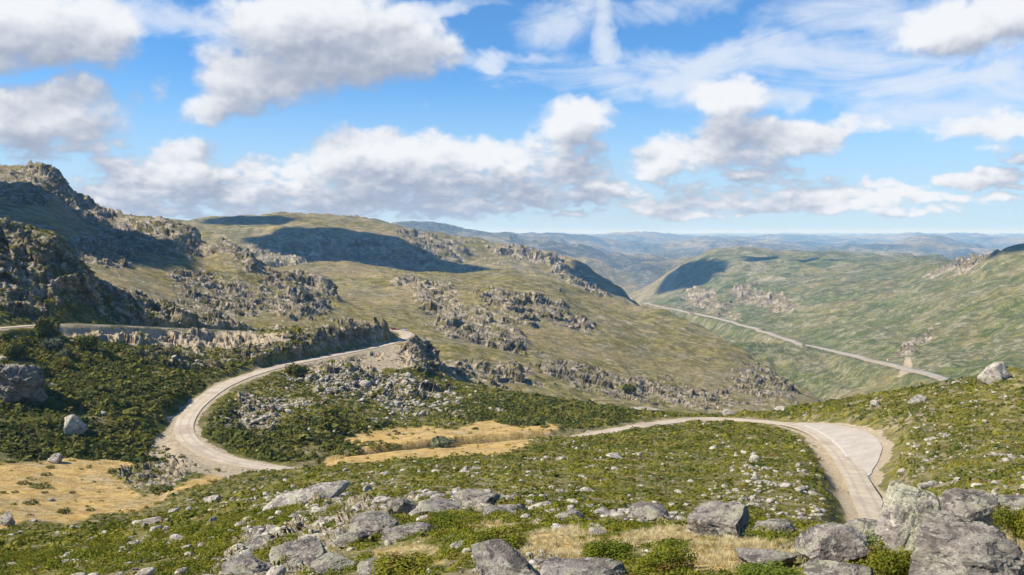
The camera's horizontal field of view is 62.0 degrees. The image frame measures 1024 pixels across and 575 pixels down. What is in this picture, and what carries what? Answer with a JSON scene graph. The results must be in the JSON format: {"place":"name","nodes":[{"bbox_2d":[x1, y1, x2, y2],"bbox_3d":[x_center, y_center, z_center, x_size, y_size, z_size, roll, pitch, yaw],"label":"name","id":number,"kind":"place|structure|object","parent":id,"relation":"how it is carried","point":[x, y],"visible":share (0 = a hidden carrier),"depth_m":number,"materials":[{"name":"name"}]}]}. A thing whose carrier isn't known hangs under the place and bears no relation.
{"place":"outdoors","nodes":[
{"label":"outdoors","id":0,"kind":"place"},
{"bbox_2d":[0,324,882,519],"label":"mountain road","id":1,"kind":"structure","parent":0,"point":[866,498],"depth_m":259.10,"materials":[{"name":"gravel"}]},
{"bbox_2d":[0,160,1023,574],"bbox_3d":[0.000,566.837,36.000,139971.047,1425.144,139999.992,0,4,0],"label":"terrain","id":2,"kind":"structure","parent":0,"point":[572,316],"depth_m":808.25,"materials":[{"name":"plant"}]},
{"bbox_2d":[0,511,15,525],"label":"boulder","id":3,"kind":"object","parent":2,"relation":"on","point":[6,518],"visible":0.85,"depth_m":154.60,"materials":[{"name":"stone"}]},
{"bbox_2d":[0,340,27,359],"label":"bush","id":4,"kind":"object","parent":2,"relation":"on","point":[13,349],"visible":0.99,"depth_m":293.45,"materials":[{"name":"green plant"}]},
{"bbox_2d":[16,480,29,484],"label":"meadow shrub","id":5,"kind":"object","parent":2,"relation":"on","point":[23,481],"visible":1,"depth_m":196.10,"materials":[{"name":"green plant"}]},
{"bbox_2d":[0,364,47,403],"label":"boulder","id":6,"kind":"object","parent":2,"relation":"on","point":[24,383],"visible":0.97,"depth_m":256.23,"materials":[{"name":"stone"}]},
{"bbox_2d":[17,336,30,345],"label":"bush","id":7,"kind":"object","parent":2,"relation":"on","point":[26,340],"visible":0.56,"depth_m":309.76,"materials":[{"name":"green plant"}]},
{"bbox_2d":[22,499,38,504],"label":"meadow shrub","id":8,"kind":"object","parent":2,"relation":"on","point":[30,501],"visible":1,"depth_m":176.72,"materials":[{"name":"green plant"}]},
{"bbox_2d":[28,482,51,488],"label":"meadow shrub","id":9,"kind":"object","parent":2,"relation":"on","point":[38,485],"visible":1,"depth_m":194.35,"materials":[{"name":"green plant"}]},
{"bbox_2d":[40,472,51,476],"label":"meadow shrub","id":10,"kind":"object","parent":2,"relation":"on","point":[44,474],"visible":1,"depth_m":208.22,"materials":[{"name":"green plant"}]},
{"bbox_2d":[34,316,60,339],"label":"bush","id":11,"kind":"object","parent":2,"relation":"on","point":[44,327],"visible":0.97,"depth_m":323.67,"materials":[{"name":"green plant"}]},
{"bbox_2d":[41,337,65,351],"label":"bush","id":12,"kind":"object","parent":2,"relation":"on","point":[52,344],"visible":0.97,"depth_m":311.49,"materials":[{"name":"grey plant"}]},
{"bbox_2d":[47,453,62,463],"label":"boulder","id":13,"kind":"object","parent":2,"relation":"on","point":[56,458],"visible":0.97,"depth_m":224.37,"materials":[{"name":"stone"}]},
{"bbox_2d":[54,348,71,357],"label":"bush","id":14,"kind":"object","parent":2,"relation":"on","point":[63,352],"visible":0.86,"depth_m":306.10,"materials":[{"name":"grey plant"}]},
{"bbox_2d":[56,507,70,513],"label":"meadow shrub","id":15,"kind":"object","parent":2,"relation":"on","point":[61,511],"visible":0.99,"depth_m":172.26,"materials":[{"name":"green plant"}]},
{"bbox_2d":[54,356,72,367],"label":"bush","id":16,"kind":"object","parent":2,"relation":"on","point":[64,362],"visible":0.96,"depth_m":297.00,"materials":[{"name":"green plant"}]},
{"bbox_2d":[64,414,87,435],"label":"boulder","id":17,"kind":"object","parent":2,"relation":"on","point":[74,424],"visible":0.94,"depth_m":245.47,"materials":[{"name":"stone"}]},
{"bbox_2d":[75,333,98,349],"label":"bush","id":18,"kind":"object","parent":2,"relation":"on","point":[87,342],"visible":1,"depth_m":321.06,"materials":[{"name":"green plant"}]},
{"bbox_2d":[105,467,117,473],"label":"meadow shrub","id":19,"kind":"object","parent":2,"relation":"on","point":[110,470],"visible":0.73,"depth_m":220.07,"materials":[{"name":"green plant"}]},
{"bbox_2d":[132,517,162,526],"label":"boulder","id":20,"kind":"object","parent":2,"relation":"on","point":[153,520],"visible":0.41,"depth_m":73.59,"materials":[{"name":"stone"}]},
{"bbox_2d":[150,525,162,530],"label":"boulder","id":21,"kind":"object","parent":2,"relation":"on","point":[155,528],"visible":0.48,"depth_m":64.63,"materials":[{"name":"stone"}]},
{"bbox_2d":[148,483,173,493],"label":"meadow shrub","id":22,"kind":"object","parent":2,"relation":"on","point":[155,489],"visible":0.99,"depth_m":200.24,"materials":[{"name":"green plant"}]},
{"bbox_2d":[165,534,183,541],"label":"boulder","id":23,"kind":"object","parent":2,"relation":"on","point":[174,536],"visible":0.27,"depth_m":48.11,"materials":[{"name":"stone"}]},
{"bbox_2d":[168,507,182,512],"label":"boulder","id":24,"kind":"object","parent":2,"relation":"on","point":[174,509],"visible":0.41,"depth_m":164.78,"materials":[{"name":"stone"}]},
{"bbox_2d":[203,494,220,502],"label":"boulder","id":25,"kind":"object","parent":2,"relation":"on","point":[209,499],"visible":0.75,"depth_m":173.11,"materials":[{"name":"stone"}]},
{"bbox_2d":[209,517,218,521],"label":"boulder","id":26,"kind":"object","parent":2,"relation":"on","point":[212,519],"visible":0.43,"depth_m":59.35,"materials":[{"name":"stone"}]},
{"bbox_2d":[231,549,251,558],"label":"boulder","id":27,"kind":"object","parent":2,"relation":"on","point":[245,553],"visible":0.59,"depth_m":27.44,"materials":[{"name":"stone"}]},
{"bbox_2d":[221,556,270,574],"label":"boulder","id":28,"kind":"object","parent":2,"relation":"on","point":[247,565],"visible":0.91,"depth_m":21.59,"materials":[{"name":"stone"}]},
{"bbox_2d":[234,544,257,550],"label":"boulder","id":29,"kind":"object","parent":2,"relation":"on","point":[248,546],"visible":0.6,"depth_m":32.08,"materials":[{"name":"stone"}]},
{"bbox_2d":[242,527,249,532],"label":"boulder","id":30,"kind":"object","parent":2,"relation":"on","point":[245,529],"visible":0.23,"depth_m":42.59,"materials":[{"name":"stone"}]},
{"bbox_2d":[249,526,265,532],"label":"boulder","id":31,"kind":"object","parent":2,"relation":"on","point":[256,528],"visible":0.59,"depth_m":41.71,"materials":[{"name":"stone"}]},
{"bbox_2d":[246,535,273,543],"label":"boulder","id":32,"kind":"object","parent":2,"relation":"on","point":[252,540],"visible":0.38,"depth_m":35.11,"materials":[{"name":"stone"}]},
{"bbox_2d":[266,525,280,532],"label":"boulder","id":33,"kind":"object","parent":2,"relation":"on","point":[273,529],"visible":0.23,"depth_m":39.50,"materials":[{"name":"stone"}]},
{"bbox_2d":[269,537,325,565],"bbox_3d":[-5.870,7.292,23.319,1.533,0.645,1.533,-1,4,-14],"label":"boulder","id":34,"kind":"object","parent":2,"relation":"on","point":[307,549],"visible":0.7,"depth_m":23.20,"materials":[{"name":"stone"}]},
{"bbox_2d":[285,362,309,375],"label":"bush","id":35,"kind":"object","parent":2,"relation":"on","point":[296,370],"visible":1,"depth_m":360.68,"materials":[{"name":"green plant"}]},
{"bbox_2d":[294,511,307,516],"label":"boulder","id":36,"kind":"object","parent":2,"relation":"on","point":[297,514],"visible":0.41,"depth_m":46.27,"materials":[{"name":"stone"}]},
{"bbox_2d":[262,480,349,510],"bbox_3d":[-13.651,14.421,56.917,6.321,1.773,3.228,-18,23,-36],"label":"boulder","id":37,"kind":"object","parent":2,"relation":"on","point":[332,489],"visible":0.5,"depth_m":56.79,"materials":[{"name":"stone"}]},
{"bbox_2d":[307,504,319,510],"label":"boulder","id":38,"kind":"object","parent":2,"relation":"on","point":[314,506],"visible":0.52,"depth_m":47.41,"materials":[{"name":"stone"}]},
{"bbox_2d":[312,520,321,527],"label":"boulder","id":39,"kind":"object","parent":2,"relation":"on","point":[316,522],"visible":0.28,"depth_m":37.37,"materials":[{"name":"stone"}]},
{"bbox_2d":[0,329,642,464],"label":"broom thicket","id":40,"kind":"object","parent":2,"relation":"on","point":[11,436],"visible":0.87,"depth_m":280.55,"materials":[{"name":"green plant"}]},
{"bbox_2d":[310,552,355,574],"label":"boulder","id":41,"kind":"object","parent":2,"relation":"on","point":[322,564],"visible":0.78,"depth_m":19.43,"materials":[{"name":"stone"}]},
{"bbox_2d":[332,529,370,547],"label":"boulder","id":42,"kind":"object","parent":2,"relation":"on","point":[340,540],"visible":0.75,"depth_m":26.60,"materials":[{"name":"stone"}]},
{"bbox_2d":[363,485,370,490],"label":"boulder","id":43,"kind":"object","parent":2,"relation":"on","point":[366,487],"visible":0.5,"depth_m":115.12,"materials":[{"name":"stone"}]},
{"bbox_2d":[357,557,379,574],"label":"boulder","id":44,"kind":"object","parent":2,"relation":"on","point":[363,567],"visible":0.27,"depth_m":17.36,"materials":[{"name":"stone"}]},
{"bbox_2d":[348,510,398,537],"bbox_3d":[-4.820,8.311,29.536,1.786,0.802,1.712,0,4,5],"label":"boulder","id":45,"kind":"object","parent":2,"relation":"on","point":[373,521],"visible":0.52,"depth_m":29.49,"materials":[{"name":"stone"}]},
{"bbox_2d":[360,439,391,448],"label":"meadow shrub","id":46,"kind":"object","parent":2,"relation":"on","point":[374,444],"visible":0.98,"depth_m":264.71,"materials":[{"name":"green plant"}]},
{"bbox_2d":[372,495,393,503],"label":"boulder","id":47,"kind":"object","parent":2,"relation":"on","point":[379,499],"visible":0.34,"depth_m":46.74,"materials":[{"name":"stone"}]},
{"bbox_2d":[385,442,402,448],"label":"meadow shrub","id":48,"kind":"object","parent":2,"relation":"on","point":[396,445],"visible":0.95,"depth_m":266.12,"materials":[{"name":"green plant"}]},
{"bbox_2d":[367,550,437,574],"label":"cushion shrub","id":49,"kind":"object","parent":2,"relation":"on","point":[393,563],"visible":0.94,"depth_m":16.17,"materials":[{"name":"green plant"}]},
{"bbox_2d":[388,497,417,514],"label":"boulder","id":50,"kind":"object","parent":2,"relation":"on","point":[401,505],"visible":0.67,"depth_m":36.72,"materials":[{"name":"stone"}]},
{"bbox_2d":[381,521,430,541],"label":"boulder","id":51,"kind":"object","parent":2,"relation":"on","point":[392,534],"visible":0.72,"depth_m":26.38,"materials":[{"name":"stone"}]},
{"bbox_2d":[409,507,418,514],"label":"boulder","id":52,"kind":"object","parent":2,"relation":"on","point":[415,510],"visible":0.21,"depth_m":35.39,"materials":[{"name":"stone"}]},
{"bbox_2d":[420,491,439,498],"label":"boulder","id":53,"kind":"object","parent":2,"relation":"on","point":[427,493],"visible":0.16,"depth_m":45.02,"materials":[{"name":"stone"}]},
{"bbox_2d":[430,493,445,497],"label":"boulder","id":54,"kind":"object","parent":2,"relation":"on","point":[436,495],"visible":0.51,"depth_m":40.47,"materials":[{"name":"stone"}]},
{"bbox_2d":[418,497,461,514],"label":"boulder","id":55,"kind":"object","parent":2,"relation":"on","point":[430,505],"visible":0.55,"depth_m":34.63,"materials":[{"name":"stone"}]},
{"bbox_2d":[429,435,457,447],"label":"boulder","id":56,"kind":"object","parent":2,"relation":"on","point":[440,441],"visible":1,"depth_m":257.38,"materials":[{"name":"grey stone"}]},
{"bbox_2d":[422,508,480,527],"bbox_3d":[-1.977,7.774,28.572,2.110,0.464,1.898,0,4,0],"label":"cushion shrub","id":57,"kind":"object","parent":2,"relation":"on","point":[440,517],"visible":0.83,"depth_m":28.49,"materials":[{"name":"green plant"}]},
{"bbox_2d":[0,489,910,574],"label":"heather","id":58,"kind":"object","parent":2,"relation":"on","point":[105,549],"visible":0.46,"depth_m":30.64,"materials":[{"name":"green plant"}]},
{"bbox_2d":[449,540,464,548],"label":"boulder","id":59,"kind":"object","parent":2,"relation":"on","point":[459,543],"visible":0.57,"depth_m":19.95,"materials":[{"name":"stone"}]},
{"bbox_2d":[459,465,468,471],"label":"boulder","id":60,"kind":"object","parent":2,"relation":"on","point":[465,469],"visible":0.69,"depth_m":160.92,"materials":[{"name":"stone"}]},
{"bbox_2d":[453,488,499,506],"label":"boulder","id":61,"kind":"object","parent":2,"relation":"on","point":[471,497],"visible":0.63,"depth_m":35.65,"materials":[{"name":"stone"}]},
{"bbox_2d":[462,521,529,550],"bbox_3d":[-0.352,5.460,18.455,1.470,0.498,1.323,0,4,0],"label":"cushion shrub","id":62,"kind":"object","parent":2,"relation":"on","point":[513,541],"visible":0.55,"depth_m":18.44,"materials":[{"name":"green plant"}]},
{"bbox_2d":[482,504,527,515],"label":"boulder","id":63,"kind":"object","parent":2,"relation":"on","point":[510,508],"visible":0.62,"depth_m":30.87,"materials":[{"name":"stone"}]},
{"bbox_2d":[471,539,539,574],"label":"boulder","id":64,"kind":"object","parent":2,"relation":"on","point":[497,556],"visible":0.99,"depth_m":12.37,"materials":[{"name":"stone"}]},
{"bbox_2d":[0,217,1023,550],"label":"heather","id":65,"kind":"object","parent":2,"relation":"on","point":[674,441],"visible":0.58,"depth_m":216.73,"materials":[{"name":"green plant"}]},
{"bbox_2d":[606,452,622,458],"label":"boulder","id":66,"kind":"object","parent":65,"relation":"on","point":[614,455],"visible":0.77,"depth_m":204.17,"materials":[{"name":"stone"}]},
{"bbox_2d":[0,222,1023,574],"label":"loose stones","id":67,"kind":"object","parent":2,"relation":"on","point":[280,570],"visible":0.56,"depth_m":187.19,"materials":[{"name":"stone"}]},
{"bbox_2d":[527,557,549,561],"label":"boulder","id":68,"kind":"object","parent":2,"relation":"on","point":[539,559],"visible":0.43,"depth_m":14.48,"materials":[{"name":"stone"}]},
{"bbox_2d":[56,504,1023,574],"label":"dry grass","id":69,"kind":"structure","parent":2,"relation":"on","point":[635,536],"depth_m":18.02,"materials":[{"name":"plant"}]},
{"bbox_2d":[531,501,551,507],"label":"boulder","id":70,"kind":"object","parent":2,"relation":"on","point":[542,503],"visible":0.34,"depth_m":35.28,"materials":[{"name":"stone"}]},
{"bbox_2d":[550,523,564,528],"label":"boulder","id":71,"kind":"object","parent":2,"relation":"on","point":[557,525],"visible":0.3,"depth_m":23.80,"materials":[{"name":"stone"}]},
{"bbox_2d":[554,510,583,520],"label":"boulder","id":72,"kind":"object","parent":2,"relation":"on","point":[563,514],"visible":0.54,"depth_m":27.18,"materials":[{"name":"stone"}]},
{"bbox_2d":[540,557,627,574],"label":"boulder","id":73,"kind":"object","parent":2,"relation":"on","point":[582,566],"visible":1,"depth_m":11.42,"materials":[{"name":"stone"}]},
{"bbox_2d":[580,487,594,491],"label":"boulder","id":74,"kind":"object","parent":2,"relation":"on","point":[585,489],"visible":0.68,"depth_m":124.81,"materials":[{"name":"stone"}]},
{"bbox_2d":[588,528,605,533],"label":"boulder","id":75,"kind":"object","parent":2,"relation":"on","point":[596,530],"visible":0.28,"depth_m":21.15,"materials":[{"name":"stone"}]},
{"bbox_2d":[588,522,609,530],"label":"boulder","id":76,"kind":"object","parent":2,"relation":"on","point":[594,524],"visible":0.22,"depth_m":22.37,"materials":[{"name":"stone"}]},
{"bbox_2d":[593,506,613,516],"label":"boulder","id":77,"kind":"object","parent":2,"relation":"on","point":[604,511],"visible":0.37,"depth_m":29.66,"materials":[{"name":"stone"}]},
{"bbox_2d":[579,538,637,560],"bbox_3d":[1.614,4.431,14.294,0.969,0.330,0.872,0,4,0],"label":"cushion shrub","id":78,"kind":"object","parent":2,"relation":"on","point":[614,549],"visible":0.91,"depth_m":14.26,"materials":[{"name":"green plant"}]},
{"bbox_2d":[620,383,636,392],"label":"bush","id":79,"kind":"object","parent":2,"relation":"on","point":[628,387],"visible":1,"depth_m":657.30,"materials":[{"name":"green plant"}]},
{"bbox_2d":[630,407,665,411],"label":"boulder","id":80,"kind":"object","parent":2,"relation":"on","point":[648,409],"visible":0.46,"depth_m":591.36,"materials":[{"name":"stone"}]},
{"bbox_2d":[629,502,669,521],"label":"boulder","id":81,"kind":"object","parent":2,"relation":"on","point":[646,511],"visible":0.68,"depth_m":27.15,"materials":[{"name":"stone"}]},
{"bbox_2d":[637,540,699,572],"bbox_3d":[2.170,3.771,11.907,0.751,0.374,0.836,3,5,39],"label":"cushion shrub","id":82,"kind":"object","parent":2,"relation":"on","point":[669,559],"visible":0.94,"depth_m":11.82,"materials":[{"name":"green plant"}]},
{"bbox_2d":[687,500,750,538],"bbox_3d":[4.857,5.489,19.824,1.122,0.936,1.616,-3,5,-43],"label":"boulder","id":83,"kind":"object","parent":2,"relation":"on","point":[716,517],"visible":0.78,"depth_m":19.59,"materials":[{"name":"stone"}]},
{"bbox_2d":[722,409,736,415],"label":"boulder","id":84,"kind":"object","parent":2,"relation":"on","point":[726,411],"visible":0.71,"depth_m":353.58,"materials":[{"name":"stone"}]},
{"bbox_2d":[749,455,759,461],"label":"boulder","id":85,"kind":"object","parent":2,"relation":"on","point":[755,458],"visible":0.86,"depth_m":201.33,"materials":[{"name":"stone"}]},
{"bbox_2d":[748,502,760,506],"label":"boulder","id":86,"kind":"object","parent":2,"relation":"on","point":[753,503],"visible":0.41,"depth_m":120.28,"materials":[{"name":"stone"}]},
{"bbox_2d":[736,547,798,567],"bbox_3d":[3.342,3.628,11.389,0.703,0.272,0.758,-2,4,-29],"label":"boulder","id":87,"kind":"object","parent":2,"relation":"on","point":[748,555],"visible":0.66,"depth_m":11.23,"materials":[{"name":"stone"}]},
{"bbox_2d":[733,558,802,574],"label":"cushion shrub","id":88,"kind":"object","parent":2,"relation":"on","point":[749,569],"visible":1,"depth_m":9.55,"materials":[{"name":"green plant"}]},
{"bbox_2d":[752,518,794,532],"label":"boulder","id":89,"kind":"object","parent":2,"relation":"on","point":[785,524],"visible":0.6,"depth_m":22.24,"materials":[{"name":"stone"}]},
{"bbox_2d":[773,406,784,410],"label":"boulder","id":90,"kind":"object","parent":2,"relation":"on","point":[777,408],"visible":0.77,"depth_m":341.43,"materials":[{"name":"stone"}]},
{"bbox_2d":[794,485,805,490],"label":"boulder","id":91,"kind":"object","parent":2,"relation":"on","point":[802,487],"visible":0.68,"depth_m":151.62,"materials":[{"name":"stone"}]},
{"bbox_2d":[795,522,873,562],"bbox_3d":[4.131,3.332,10.893,1.002,0.644,0.801,1,4,21],"label":"boulder","id":92,"kind":"object","parent":2,"relation":"on","point":[835,541],"visible":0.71,"depth_m":10.69,"materials":[{"name":"stone"}]},
{"bbox_2d":[804,560,873,574],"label":"boulder","id":93,"kind":"object","parent":2,"relation":"on","point":[821,567],"visible":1,"depth_m":8.78,"materials":[{"name":"stone"}]},
{"bbox_2d":[845,518,876,537],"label":"boulder","id":94,"kind":"object","parent":2,"relation":"on","point":[864,525],"visible":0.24,"depth_m":16.70,"materials":[{"name":"stone"}]},
{"bbox_2d":[850,530,884,563],"bbox_3d":[4.350,3.308,10.809,0.635,0.486,0.775,-4,5,-45],"label":"cushion shrub","id":95,"kind":"object","parent":2,"relation":"on","point":[870,539],"visible":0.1,"depth_m":10.67,"materials":[{"name":"green plant"}]},
{"bbox_2d":[870,400,879,406],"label":"boulder","id":96,"kind":"object","parent":2,"relation":"on","point":[874,402],"visible":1,"depth_m":276.06,"materials":[{"name":"stone"}]},
{"bbox_2d":[866,539,914,574],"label":"cushion shrub","id":97,"kind":"object","parent":2,"relation":"on","point":[886,561],"visible":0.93,"depth_m":8.89,"materials":[{"name":"green plant"}]},
{"bbox_2d":[874,480,940,553],"bbox_3d":[5.697,3.531,12.376,0.939,1.338,0.845,2,4,25],"label":"boulder","id":98,"kind":"object","parent":2,"relation":"on","point":[901,516],"visible":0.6,"depth_m":12.17,"materials":[{"name":"stone"}]},
{"bbox_2d":[907,394,926,404],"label":"boulder","id":99,"kind":"object","parent":2,"relation":"on","point":[917,398],"visible":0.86,"depth_m":261.76,"materials":[{"name":"stone"}]},
{"bbox_2d":[917,480,937,488],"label":"boulder","id":100,"kind":"object","parent":2,"relation":"on","point":[927,484],"visible":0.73,"depth_m":156.75,"materials":[{"name":"stone"}]},
{"bbox_2d":[908,509,1023,574],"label":"boulder","id":101,"kind":"object","parent":2,"relation":"on","point":[950,543],"visible":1,"depth_m":7.98,"materials":[{"name":"stone"}]},
{"bbox_2d":[938,488,1004,529],"bbox_3d":[8.043,4.031,14.884,1.087,0.858,0.997,0,4,2],"label":"boulder","id":102,"kind":"object","parent":2,"relation":"on","point":[976,505],"visible":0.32,"depth_m":14.81,"materials":[{"name":"stone"}]},
{"bbox_2d":[977,362,1008,383],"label":"boulder","id":103,"kind":"object","parent":2,"relation":"on","point":[994,371],"visible":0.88,"depth_m":261.29,"materials":[{"name":"stone"}]},
{"bbox_2d":[990,502,1023,541],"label":"cushion shrub","id":104,"kind":"object","parent":2,"relation":"on","point":[1013,521],"visible":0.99,"depth_m":12.35,"materials":[{"name":"green plant"}]},
{"bbox_2d":[995,494,1023,515],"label":"boulder","id":105,"kind":"object","parent":2,"relation":"on","point":[1015,502],"visible":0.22,"depth_m":17.51,"materials":[{"name":"stone"}]},
{"bbox_2d":[0,0,1023,233],"label":"sky","id":106,"kind":"structure","parent":0,"point":[492,116],"materials":[{"name":"blue"}]},
{"bbox_2d":[645,303,946,380],"bbox_3d":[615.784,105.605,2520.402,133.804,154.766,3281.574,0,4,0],"label":"valley road","id":107,"kind":"structure","parent":0,"point":[943,378],"depth_m":1648.71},
{"bbox_2d":[794,422,882,475],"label":"lay by pavement","id":108,"kind":"structure","parent":0,"point":[862,449],"depth_m":242.03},
{"bbox_2d":[804,425,847,456],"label":"lay by kerb","id":109,"kind":"object","parent":108,"relation":"on","point":[838,445],"visible":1,"depth_m":250.00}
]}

